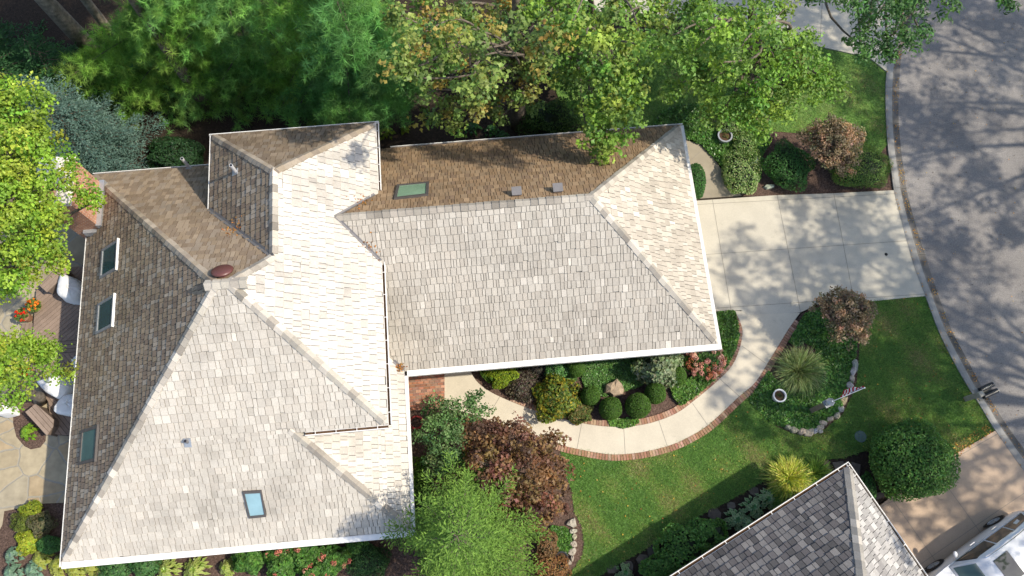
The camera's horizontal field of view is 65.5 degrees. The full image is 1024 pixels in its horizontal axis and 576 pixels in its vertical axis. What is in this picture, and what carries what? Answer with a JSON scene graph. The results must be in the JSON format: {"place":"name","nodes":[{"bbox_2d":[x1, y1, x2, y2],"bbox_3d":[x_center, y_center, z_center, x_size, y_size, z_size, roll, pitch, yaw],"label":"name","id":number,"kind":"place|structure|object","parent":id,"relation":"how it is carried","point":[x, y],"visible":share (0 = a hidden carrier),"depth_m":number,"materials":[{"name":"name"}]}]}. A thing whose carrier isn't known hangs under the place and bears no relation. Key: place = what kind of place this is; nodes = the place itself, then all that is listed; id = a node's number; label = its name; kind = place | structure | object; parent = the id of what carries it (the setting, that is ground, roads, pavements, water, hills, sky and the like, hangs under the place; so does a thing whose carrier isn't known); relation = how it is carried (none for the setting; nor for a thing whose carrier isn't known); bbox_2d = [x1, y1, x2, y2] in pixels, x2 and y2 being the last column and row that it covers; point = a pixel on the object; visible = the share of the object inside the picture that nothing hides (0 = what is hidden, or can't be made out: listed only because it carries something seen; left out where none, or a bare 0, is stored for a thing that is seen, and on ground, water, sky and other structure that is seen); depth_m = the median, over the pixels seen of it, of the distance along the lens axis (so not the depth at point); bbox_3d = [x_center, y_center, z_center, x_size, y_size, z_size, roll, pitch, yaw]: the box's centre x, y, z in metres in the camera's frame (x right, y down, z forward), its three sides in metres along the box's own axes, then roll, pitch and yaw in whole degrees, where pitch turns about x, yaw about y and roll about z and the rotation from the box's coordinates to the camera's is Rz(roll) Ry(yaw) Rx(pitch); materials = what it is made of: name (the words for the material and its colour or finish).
{"place":"outdoors","nodes":[
{"label":"outdoors","id":0,"kind":"place"},
{"bbox_2d":[0,224,84,527],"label":"patio","id":1,"kind":"structure","parent":0,"point":[27,475],"depth_m":28.48,"materials":[{"name":"beige stone"}]},
{"bbox_2d":[9,387,45,448],"bbox_3d":[-17.679,4.693,28.894,0.949,0.001,2.615,-27,74,-8],"label":"tree bed","id":2,"kind":"object","parent":1,"relation":"on","point":[21,420],"visible":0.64,"depth_m":28.79,"materials":[{"name":"brown soil"}]},
{"bbox_2d":[0,325,79,413],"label":"maple tree","id":3,"kind":"object","parent":2,"relation":"on","point":[42,355],"visible":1,"depth_m":23.62,"materials":[{"name":"green plant"}]},
{"bbox_2d":[20,266,82,435],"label":"deck","id":4,"kind":"structure","parent":1,"relation":"on","point":[57,314],"depth_m":29.68,"materials":[{"name":"brown wood"}]},
{"bbox_2d":[26,404,58,436],"bbox_3d":[-16.659,4.722,28.549,1.224,0.700,0.514,41,77,12],"label":"deck bench","id":5,"kind":"object","parent":4,"relation":"on","point":[45,420],"visible":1,"depth_m":28.25,"materials":[{"name":"brown wood"}]},
{"bbox_2d":[37,373,73,398],"bbox_3d":[-16.343,3.499,28.590,1.234,0.804,0.822,37,76,11],"label":"furniture cover","id":6,"kind":"object","parent":4,"relation":"on","point":[60,390],"visible":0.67,"depth_m":28.29,"materials":[{"name":"white fabric"}]},
{"bbox_2d":[39,267,73,294],"bbox_3d":[-17.127,-0.270,30.129,0.448,0.730,1.087,38,76,11],"label":"deck bench","id":7,"kind":"object","parent":4,"relation":"on","point":[49,284],"visible":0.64,"depth_m":29.76,"materials":[{"name":"brown wood"}]},
{"bbox_2d":[54,394,72,416],"bbox_3d":[-15.810,4.188,28.476,0.941,0.605,0.804,0,72,0],"label":"furniture cover","id":8,"kind":"object","parent":4,"relation":"on","point":[63,406],"visible":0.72,"depth_m":28.21,"materials":[{"name":"white fabric"}]},
{"bbox_2d":[57,274,81,304],"bbox_3d":[-16.405,-0.031,29.715,1.076,0.814,1.173,0,72,0],"label":"furniture cover","id":9,"kind":"object","parent":4,"relation":"on","point":[69,289],"visible":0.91,"depth_m":29.42,"materials":[{"name":"white fabric"}]},
{"bbox_2d":[0,69,106,304],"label":"maple tree","id":10,"kind":"object","parent":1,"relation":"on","point":[19,243],"visible":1,"depth_m":22.27,"materials":[{"name":"green plant"}]},
{"bbox_2d":[344,543,391,575],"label":"azalea","id":11,"kind":"object","parent":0,"point":[371,560],"visible":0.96,"depth_m":26.90,"materials":[{"name":"green plant"}]},
{"bbox_2d":[0,0,992,575],"bbox_3d":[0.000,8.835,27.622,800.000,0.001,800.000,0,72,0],"label":"ground","id":12,"kind":"structure","parent":0,"point":[22,12],"depth_m":32.66,"materials":[{"name":"soil"}]},
{"bbox_2d":[0,18,74,108],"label":"hemlock","id":13,"kind":"object","parent":12,"relation":"on","point":[7,35],"visible":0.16,"depth_m":31.70,"materials":[{"name":"green plant"}]},
{"bbox_2d":[0,30,79,174],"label":"hemlock","id":14,"kind":"object","parent":12,"relation":"on","point":[7,67],"visible":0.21,"depth_m":29.98,"materials":[{"name":"green plant"}]},
{"bbox_2d":[11,32,128,134],"bbox_3d":[-17.699,-8.534,31.140,4.655,4.519,4.640,0,72,0],"label":"hemlock","id":15,"kind":"object","parent":12,"relation":"on","point":[40,60],"visible":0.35,"depth_m":30.30,"materials":[{"name":"green plant"}]},
{"bbox_2d":[34,0,106,52],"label":"pine tree","id":16,"kind":"object","parent":12,"relation":"on","point":[64,20],"visible":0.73,"depth_m":31.11,"materials":[{"name":"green plant"}]},
{"bbox_2d":[17,74,171,178],"bbox_3d":[-16.172,-5.712,29.743,5.716,5.654,5.876,0,72,0],"label":"blue spruce","id":17,"kind":"object","parent":12,"relation":"on","point":[89,148],"visible":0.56,"depth_m":30.08,"materials":[{"name":"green plant"}]},
{"bbox_2d":[80,0,172,40],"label":"pine tree","id":18,"kind":"object","parent":12,"relation":"on","point":[95,12],"visible":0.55,"depth_m":31.36,"materials":[{"name":"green plant"}]},
{"bbox_2d":[39,0,227,126],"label":"white pine","id":19,"kind":"object","parent":12,"relation":"on","point":[117,70],"visible":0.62,"depth_m":30.15,"materials":[{"name":"green plant"}]},
{"bbox_2d":[108,0,224,114],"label":"white pine","id":20,"kind":"object","parent":12,"relation":"on","point":[183,70],"visible":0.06,"depth_m":29.59,"materials":[{"name":"green plant"}]},
{"bbox_2d":[145,136,205,167],"bbox_3d":[-13.411,-5.403,31.646,2.396,1.163,1.462,0,72,0],"label":"dark hedge","id":21,"kind":"object","parent":12,"relation":"on","point":[168,152],"visible":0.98,"depth_m":31.39,"materials":[{"name":"green plant"}]},
{"bbox_2d":[114,0,310,133],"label":"white pine","id":22,"kind":"object","parent":12,"relation":"on","point":[231,69],"visible":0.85,"depth_m":28.25,"materials":[{"name":"green plant"}]},
{"bbox_2d":[0,410,583,575],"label":"mulch bed","id":23,"kind":"object","parent":12,"relation":"on","point":[401,564],"visible":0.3,"depth_m":27.59,"materials":[{"name":"brown soil"}]},
{"bbox_2d":[9,513,34,534],"bbox_3d":[-16.922,8.114,27.510,0.857,0.684,0.791,0,72,0],"label":"spirea","id":24,"kind":"object","parent":23,"relation":"on","point":[20,525],"visible":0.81,"depth_m":27.37,"materials":[{"name":"green plant"}]},
{"bbox_2d":[14,530,41,556],"bbox_3d":[-16.673,8.781,27.394,0.931,0.511,0.898,0,72,0],"label":"spirea","id":25,"kind":"object","parent":23,"relation":"on","point":[26,541],"visible":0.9,"depth_m":27.27,"materials":[{"name":"yellow plant"}]},
{"bbox_2d":[17,499,43,518],"bbox_3d":[-16.726,7.693,27.620,0.856,0.713,0.697,0,72,0],"label":"spirea","id":26,"kind":"object","parent":23,"relation":"on","point":[29,508],"visible":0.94,"depth_m":27.46,"materials":[{"name":"yellow plant"}]},
{"bbox_2d":[25,510,59,538],"bbox_3d":[-16.219,8.157,27.454,0.848,0.756,0.974,36,76,11],"label":"juniper","id":27,"kind":"object","parent":23,"relation":"on","point":[43,522],"visible":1,"depth_m":27.31,"materials":[{"name":"green plant"}]},
{"bbox_2d":[35,535,60,554],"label":"boxwood","id":28,"kind":"object","parent":23,"relation":"on","point":[48,544],"visible":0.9,"depth_m":27.03,"materials":[{"name":"green plant"}]},
{"bbox_2d":[97,563,132,575],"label":"rhododendron","id":29,"kind":"object","parent":23,"relation":"on","point":[122,569],"visible":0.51,"depth_m":26.78,"materials":[{"name":"green plant"}]},
{"bbox_2d":[125,560,162,575],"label":"rhododendron","id":30,"kind":"object","parent":23,"relation":"on","point":[146,568],"visible":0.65,"depth_m":26.81,"materials":[{"name":"green plant"}]},
{"bbox_2d":[157,558,182,575],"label":"hosta","id":31,"kind":"object","parent":23,"relation":"on","point":[164,570],"visible":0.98,"depth_m":27.04,"materials":[{"name":"yellow plant"}]},
{"bbox_2d":[183,556,211,575],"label":"hosta","id":32,"kind":"object","parent":23,"relation":"on","point":[191,568],"visible":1,"depth_m":27.07,"materials":[{"name":"yellow plant"}]},
{"bbox_2d":[231,551,264,575],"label":"hydrangea","id":33,"kind":"object","parent":23,"relation":"on","point":[252,563],"visible":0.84,"depth_m":26.73,"materials":[{"name":"green plant"}]},
{"bbox_2d":[262,548,296,575],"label":"hydrangea","id":34,"kind":"object","parent":23,"relation":"on","point":[279,562],"visible":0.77,"depth_m":26.71,"materials":[{"name":"green plant"}]},
{"bbox_2d":[287,545,326,567],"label":"hydrangea","id":35,"kind":"object","parent":23,"relation":"on","point":[303,556],"visible":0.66,"depth_m":26.70,"materials":[{"name":"green plant"}]},
{"bbox_2d":[294,563,324,575],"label":"hydrangea","id":36,"kind":"object","parent":23,"relation":"on","point":[314,570],"visible":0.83,"depth_m":26.57,"materials":[{"name":"green plant"}]},
{"bbox_2d":[313,544,351,575],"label":"hydrangea","id":37,"kind":"object","parent":23,"relation":"on","point":[334,561],"visible":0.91,"depth_m":26.71,"materials":[{"name":"green plant"}]},
{"bbox_2d":[412,455,430,493],"bbox_3d":[-3.193,6.529,27.844,0.776,1.014,1.405,0,72,0],"label":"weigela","id":38,"kind":"object","parent":23,"relation":"on","point":[418,469],"visible":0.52,"depth_m":27.59,"materials":[{"name":"green plant"}]},
{"bbox_2d":[411,387,496,480],"bbox_3d":[-1.973,5.047,27.170,2.956,3.196,3.093,0,72,0],"label":"lilac","id":39,"kind":"object","parent":23,"relation":"on","point":[452,426],"visible":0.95,"depth_m":26.26,"materials":[{"name":"green plant"}]},
{"bbox_2d":[380,447,551,575],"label":"larch tree","id":40,"kind":"object","parent":23,"relation":"on","point":[464,532],"visible":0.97,"depth_m":23.45,"materials":[{"name":"green plant"}]},
{"bbox_2d":[431,410,575,540],"bbox_3d":[0.000,6.141,26.486,4.613,3.832,3.974,25,74,8],"label":"japanese maple","id":41,"kind":"object","parent":23,"relation":"on","point":[503,452],"visible":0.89,"depth_m":25.46,"materials":[{"name":"brown plant"}]},
{"bbox_2d":[536,530,558,558],"bbox_3d":[1.218,8.842,27.293,0.809,0.650,1.078,0,72,0],"label":"barberry","id":42,"kind":"object","parent":23,"relation":"on","point":[546,547],"visible":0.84,"depth_m":27.12,"materials":[{"name":"brown plant"}]},
{"bbox_2d":[533,553,571,575],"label":"barberry","id":43,"kind":"object","parent":23,"relation":"on","point":[556,566],"visible":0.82,"depth_m":26.91,"materials":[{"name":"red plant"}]},
{"bbox_2d":[549,525,572,554],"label":"ivy","id":44,"kind":"object","parent":23,"relation":"on","point":[564,535],"visible":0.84,"depth_m":27.54,"materials":[{"name":"green plant"}]},
{"bbox_2d":[238,0,389,124],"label":"white pine","id":45,"kind":"object","parent":12,"relation":"on","point":[290,62],"visible":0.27,"depth_m":29.13,"materials":[{"name":"green plant"}]},
{"bbox_2d":[262,0,436,135],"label":"white pine","id":46,"kind":"object","parent":12,"relation":"on","point":[344,86],"visible":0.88,"depth_m":26.38,"materials":[{"name":"green plant"}]},
{"bbox_2d":[36,121,721,568],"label":"house","id":47,"kind":"structure","parent":12,"relation":"on","point":[246,389],"depth_m":24.76,"materials":[{"name":"brown wood"}]},
{"bbox_2d":[408,374,444,410],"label":"porch floor","id":48,"kind":"structure","parent":12,"relation":"on","point":[421,388],"depth_m":29.15,"materials":[{"name":"brick"}]},
{"bbox_2d":[373,0,578,138],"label":"tulip tree","id":49,"kind":"object","parent":12,"relation":"on","point":[445,40],"visible":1,"depth_m":25.19,"materials":[{"name":"green plant"}]},
{"bbox_2d":[379,0,599,111],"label":"oak tree","id":50,"kind":"object","parent":12,"relation":"on","point":[566,84],"visible":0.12,"depth_m":30.45,"materials":[{"name":"green plant"}]},
{"bbox_2d":[515,96,581,135],"bbox_3d":[1.458,-6.786,31.718,2.674,1.738,1.830,0,72,0],"label":"leggy shrub","id":51,"kind":"object","parent":12,"relation":"on","point":[555,117],"visible":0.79,"depth_m":31.46,"materials":[{"name":"green plant"}]},
{"bbox_2d":[471,353,714,425],"bbox_3d":[3.680,3.371,29.352,10.506,0.001,3.691,-11,73,-4],"label":"mulch bed","id":52,"kind":"object","parent":12,"relation":"on","point":[669,402],"visible":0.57,"depth_m":29.17,"materials":[{"name":"brown soil"}]},
{"bbox_2d":[484,368,519,388],"bbox_3d":[-0.366,3.143,29.022,1.144,0.835,1.068,-33,75,-10],"label":"spirea","id":53,"kind":"object","parent":52,"relation":"on","point":[502,378],"visible":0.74,"depth_m":28.76,"materials":[{"name":"yellow plant"}]},
{"bbox_2d":[505,367,544,402],"bbox_3d":[0.499,3.501,29.034,1.575,0.592,1.459,0,72,0],"label":"heuchera","id":54,"kind":"object","parent":52,"relation":"on","point":[525,382],"visible":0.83,"depth_m":28.87,"materials":[{"name":"brown plant"}]},
{"bbox_2d":[531,372,581,423],"bbox_3d":[1.627,3.963,28.594,1.885,1.141,1.879,0,72,0],"label":"hydrangea","id":55,"kind":"object","parent":52,"relation":"on","point":[558,398],"visible":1,"depth_m":28.36,"materials":[{"name":"green plant"}]},
{"bbox_2d":[567,403,593,425],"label":"hydrangea","id":56,"kind":"object","parent":52,"relation":"on","point":[580,414],"visible":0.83,"depth_m":28.45,"materials":[{"name":"green plant"}]},
{"bbox_2d":[581,386,600,405],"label":"boxwood","id":57,"kind":"object","parent":52,"relation":"on","point":[590,395],"visible":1,"depth_m":28.38,"materials":[{"name":"green plant"}]},
{"bbox_2d":[599,397,621,419],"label":"boxwood","id":58,"kind":"object","parent":52,"relation":"on","point":[610,408],"visible":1,"depth_m":28.17,"materials":[{"name":"green plant"}]},
{"bbox_2d":[580,357,645,396],"bbox_3d":[3.827,3.162,29.320,2.684,0.204,1.732,0,72,0],"label":"pachysandra","id":59,"kind":"object","parent":52,"relation":"on","point":[625,364],"visible":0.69,"depth_m":29.31,"materials":[{"name":"green plant"}]},
{"bbox_2d":[608,417,638,428],"bbox_3d":[4.029,4.882,28.787,1.180,0.154,0.436,0,72,0],"label":"pachysandra","id":60,"kind":"object","parent":52,"relation":"on","point":[626,422],"visible":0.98,"depth_m":28.77,"materials":[{"name":"green plant"}]},
{"bbox_2d":[510,316,741,426],"bbox_3d":[4.632,3.654,29.241,9.161,0.104,2.757,-20,73,-6],"label":"brick edging","id":61,"kind":"object","parent":52,"relation":"on","point":[663,415],"visible":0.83,"depth_m":28.97,"materials":[{"name":"ceramic"}]},
{"bbox_2d":[625,393,650,418],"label":"boxwood","id":62,"kind":"object","parent":52,"relation":"on","point":[637,405],"visible":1,"depth_m":28.17,"materials":[{"name":"green plant"}]},
{"bbox_2d":[644,383,665,403],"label":"boxwood","id":63,"kind":"object","parent":52,"relation":"on","point":[655,393],"visible":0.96,"depth_m":28.37,"materials":[{"name":"green plant"}]},
{"bbox_2d":[630,353,684,388],"bbox_3d":[5.227,2.789,28.654,1.892,1.742,1.486,12,73,4],"label":"viburnum","id":64,"kind":"object","parent":52,"relation":"on","point":[661,369],"visible":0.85,"depth_m":28.32,"materials":[{"name":"green plant"}]},
{"bbox_2d":[670,310,739,405],"bbox_3d":[7.299,2.589,29.449,1.483,0.308,4.276,30,75,9],"label":"pachysandra","id":65,"kind":"object","parent":52,"relation":"on","point":[729,333],"visible":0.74,"depth_m":29.44,"materials":[{"name":"green plant"}]},
{"bbox_2d":[683,349,726,382],"bbox_3d":[7.092,2.662,29.230,1.535,0.718,1.507,-43,77,-12],"label":"sedum","id":66,"kind":"object","parent":52,"relation":"on","point":[707,362],"visible":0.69,"depth_m":29.05,"materials":[{"name":"pink plant"}]},
{"bbox_2d":[445,311,799,453],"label":"walkway","id":67,"kind":"structure","parent":12,"relation":"on","point":[763,335],"depth_m":28.99,"materials":[{"name":"concrete"}]},
{"bbox_2d":[513,320,798,460],"bbox_3d":[5.878,4.387,29.007,11.562,0.106,2.778,-20,73,-6],"label":"brick edging","id":68,"kind":"object","parent":12,"relation":"on","point":[718,420],"visible":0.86,"depth_m":28.69,"materials":[{"name":"brick"}]},
{"bbox_2d":[638,552,679,575],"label":"hydrangea","id":69,"kind":"object","parent":12,"relation":"on","point":[651,565],"visible":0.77,"depth_m":26.78,"materials":[{"name":"green plant"}]},
{"bbox_2d":[652,522,708,567],"bbox_3d":[5.854,8.913,27.055,2.198,1.068,1.820,0,72,0],"label":"hydrangea","id":70,"kind":"object","parent":12,"relation":"on","point":[679,549],"visible":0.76,"depth_m":26.87,"materials":[{"name":"green plant"}]},
{"bbox_2d":[690,163,705,198],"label":"clipped yew","id":71,"kind":"object","parent":12,"relation":"on","point":[699,178],"visible":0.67,"depth_m":31.08,"materials":[{"name":"green plant"}]},
{"bbox_2d":[627,0,773,79],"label":"oak tree","id":72,"kind":"object","parent":12,"relation":"on","point":[684,17],"visible":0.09,"depth_m":30.13,"materials":[{"name":"green plant"}]},
{"bbox_2d":[684,516,727,553],"bbox_3d":[6.709,8.480,27.294,1.553,0.890,1.271,0,72,0],"label":"hydrangea","id":73,"kind":"object","parent":12,"relation":"on","point":[713,531],"visible":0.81,"depth_m":27.09,"materials":[{"name":"green plant"}]},
{"bbox_2d":[652,102,770,184],"bbox_3d":[8.617,-6.453,32.367,4.890,0.310,3.406,38,76,11],"label":"ivy","id":74,"kind":"object","parent":12,"relation":"on","point":[717,149],"visible":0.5,"depth_m":32.32,"materials":[{"name":"green plant"}]},
{"bbox_2d":[723,508,744,531],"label":"hosta","id":75,"kind":"object","parent":12,"relation":"on","point":[737,519],"visible":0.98,"depth_m":27.56,"materials":[{"name":"green plant"}]},
{"bbox_2d":[738,495,763,519],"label":"hosta","id":76,"kind":"object","parent":12,"relation":"on","point":[754,506],"visible":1,"depth_m":27.69,"materials":[{"name":"green plant"}]},
{"bbox_2d":[754,451,815,502],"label":"hakone grass","id":77,"kind":"object","parent":12,"relation":"on","point":[784,469],"depth_m":27.97,"materials":[{"name":"yellow plant"}]},
{"bbox_2d":[727,131,892,195],"bbox_3d":[11.718,-5.050,32.046,6.936,0.001,2.948,0,72,0],"label":"mulch bed","id":78,"kind":"object","parent":12,"relation":"on","point":[819,180],"visible":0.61,"depth_m":31.79,"materials":[{"name":"brown soil"}]},
{"bbox_2d":[721,147,761,194],"bbox_3d":[9.111,-4.601,31.527,1.588,0.782,2.066,0,72,0],"label":"euonymus","id":79,"kind":"object","parent":78,"relation":"on","point":[739,174],"visible":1,"depth_m":31.30,"materials":[{"name":"green plant"}]},
{"bbox_2d":[729,131,757,154],"bbox_3d":[9.311,-5.807,31.983,1.199,0.644,1.088,0,72,0],"label":"euonymus","id":80,"kind":"object","parent":78,"relation":"on","point":[742,142],"visible":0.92,"depth_m":31.83,"materials":[{"name":"green plant"}]},
{"bbox_2d":[762,138,816,192],"bbox_3d":[10.981,-4.809,31.434,2.006,1.079,1.855,35,75,10],"label":"juniper","id":81,"kind":"object","parent":78,"relation":"on","point":[790,166],"visible":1,"depth_m":31.18,"materials":[{"name":"green plant"}]},
{"bbox_2d":[795,112,866,179],"bbox_3d":[12.175,-5.419,30.792,2.639,2.674,2.355,16,73,5],"label":"plum tree","id":82,"kind":"object","parent":78,"relation":"on","point":[837,139],"visible":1,"depth_m":30.02,"materials":[{"name":"brown plant"}]},
{"bbox_2d":[828,143,893,188],"bbox_3d":[13.724,-4.836,31.397,2.692,1.170,1.990,0,72,0],"label":"yew","id":83,"kind":"object","parent":78,"relation":"on","point":[870,169],"visible":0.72,"depth_m":31.14,"materials":[{"name":"green plant"}]},
{"bbox_2d":[761,305,859,433],"bbox_3d":[11.421,2.846,29.520,3.229,0.001,5.958,35,76,10],"label":"mulch bed","id":84,"kind":"object","parent":12,"relation":"on","point":[788,345],"visible":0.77,"depth_m":29.54,"materials":[{"name":"brown soil"}]},
{"bbox_2d":[767,339,829,403],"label":"fountain grass","id":85,"kind":"object","parent":84,"relation":"on","point":[800,370],"depth_m":29.09,"materials":[{"name":"green plant"}]},
{"bbox_2d":[749,307,857,429],"bbox_3d":[11.196,3.023,29.360,2.905,0.249,5.393,36,76,11],"label":"ivy","id":86,"kind":"object","parent":84,"relation":"on","point":[813,334],"visible":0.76,"depth_m":29.15,"materials":[{"name":"green plant"}]},
{"bbox_2d":[808,284,878,350],"bbox_3d":[11.768,1.122,28.690,2.422,2.684,2.207,17,73,5],"label":"plum tree","id":87,"kind":"object","parent":84,"relation":"on","point":[852,317],"visible":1,"depth_m":27.91,"materials":[{"name":"brown plant"}]},
{"bbox_2d":[798,452,832,486],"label":"hakone grass","id":88,"kind":"object","parent":12,"relation":"on","point":[818,469],"depth_m":28.12,"materials":[{"name":"green plant"}]},
{"bbox_2d":[794,0,1022,66],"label":"ash tree","id":89,"kind":"object","parent":12,"relation":"on","point":[898,8],"visible":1,"depth_m":24.96,"materials":[{"name":"green plant"}]},
{"bbox_2d":[686,140,741,198],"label":"side path","id":90,"kind":"structure","parent":0,"point":[716,186],"depth_m":31.86,"materials":[{"name":"concrete"}]},
{"bbox_2d":[547,32,887,154],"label":"side lawn","id":91,"kind":"structure","parent":0,"point":[872,86],"depth_m":32.91,"materials":[{"name":"green plant"}]},
{"bbox_2d":[514,0,685,165],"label":"tulip tree","id":92,"kind":"object","parent":91,"relation":"on","point":[609,83],"visible":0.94,"depth_m":25.46,"materials":[{"name":"green plant"}]},
{"bbox_2d":[648,0,852,146],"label":"maple tree","id":93,"kind":"object","parent":91,"relation":"on","point":[722,32],"visible":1,"depth_m":24.95,"materials":[{"name":"green plant"}]},
{"bbox_2d":[586,0,896,71],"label":"driveway","id":94,"kind":"structure","parent":0,"point":[817,17],"depth_m":34.01,"materials":[{"name":"concrete"}]},
{"bbox_2d":[560,296,994,575],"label":"front lawn","id":95,"kind":"structure","parent":0,"point":[748,438],"depth_m":28.60,"materials":[{"name":"green plant"}]},
{"bbox_2d":[868,417,960,501],"bbox_3d":[13.804,5.902,27.487,3.033,2.074,2.904,0,72,0],"label":"round shrub","id":96,"kind":"object","parent":95,"relation":"on","point":[908,459],"visible":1,"depth_m":26.91,"materials":[{"name":"green plant"}]},
{"bbox_2d":[963,382,999,401],"bbox_3d":[16.827,3.793,28.654,0.735,1.106,0.440,-23,74,-7],"label":"mailbox","id":97,"kind":"object","parent":95,"relation":"on","point":[983,392],"visible":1,"depth_m":28.22,"materials":[{"name":"black paint"}]},
{"bbox_2d":[669,462,927,575],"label":"neighbour house","id":98,"kind":"structure","parent":0,"point":[836,522],"depth_m":24.41,"materials":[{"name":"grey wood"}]},
{"bbox_2d":[697,190,924,314],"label":"driveway","id":99,"kind":"structure","parent":0,"point":[775,254],"depth_m":30.84,"materials":[{"name":"concrete"}]},
{"bbox_2d":[879,431,1023,568],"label":"neighbour driveway","id":100,"kind":"structure","parent":0,"point":[989,483],"depth_m":27.93,"materials":[{"name":"beige concrete"}]},
{"bbox_2d":[924,510,1023,575],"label":"parked car","id":101,"kind":"object","parent":100,"relation":"on","point":[995,547],"visible":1,"depth_m":26.20,"materials":[{"name":"white paint"}]},
{"bbox_2d":[898,0,1023,447],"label":"street","id":102,"kind":"structure","parent":0,"point":[975,197],"depth_m":31.89,"materials":[{"name":"grey asphalt"}]},
{"bbox_2d":[885,5,1023,469],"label":"kerb","id":103,"kind":"structure","parent":102,"relation":"on","point":[967,373],"depth_m":30.72,"materials":[{"name":"concrete"}]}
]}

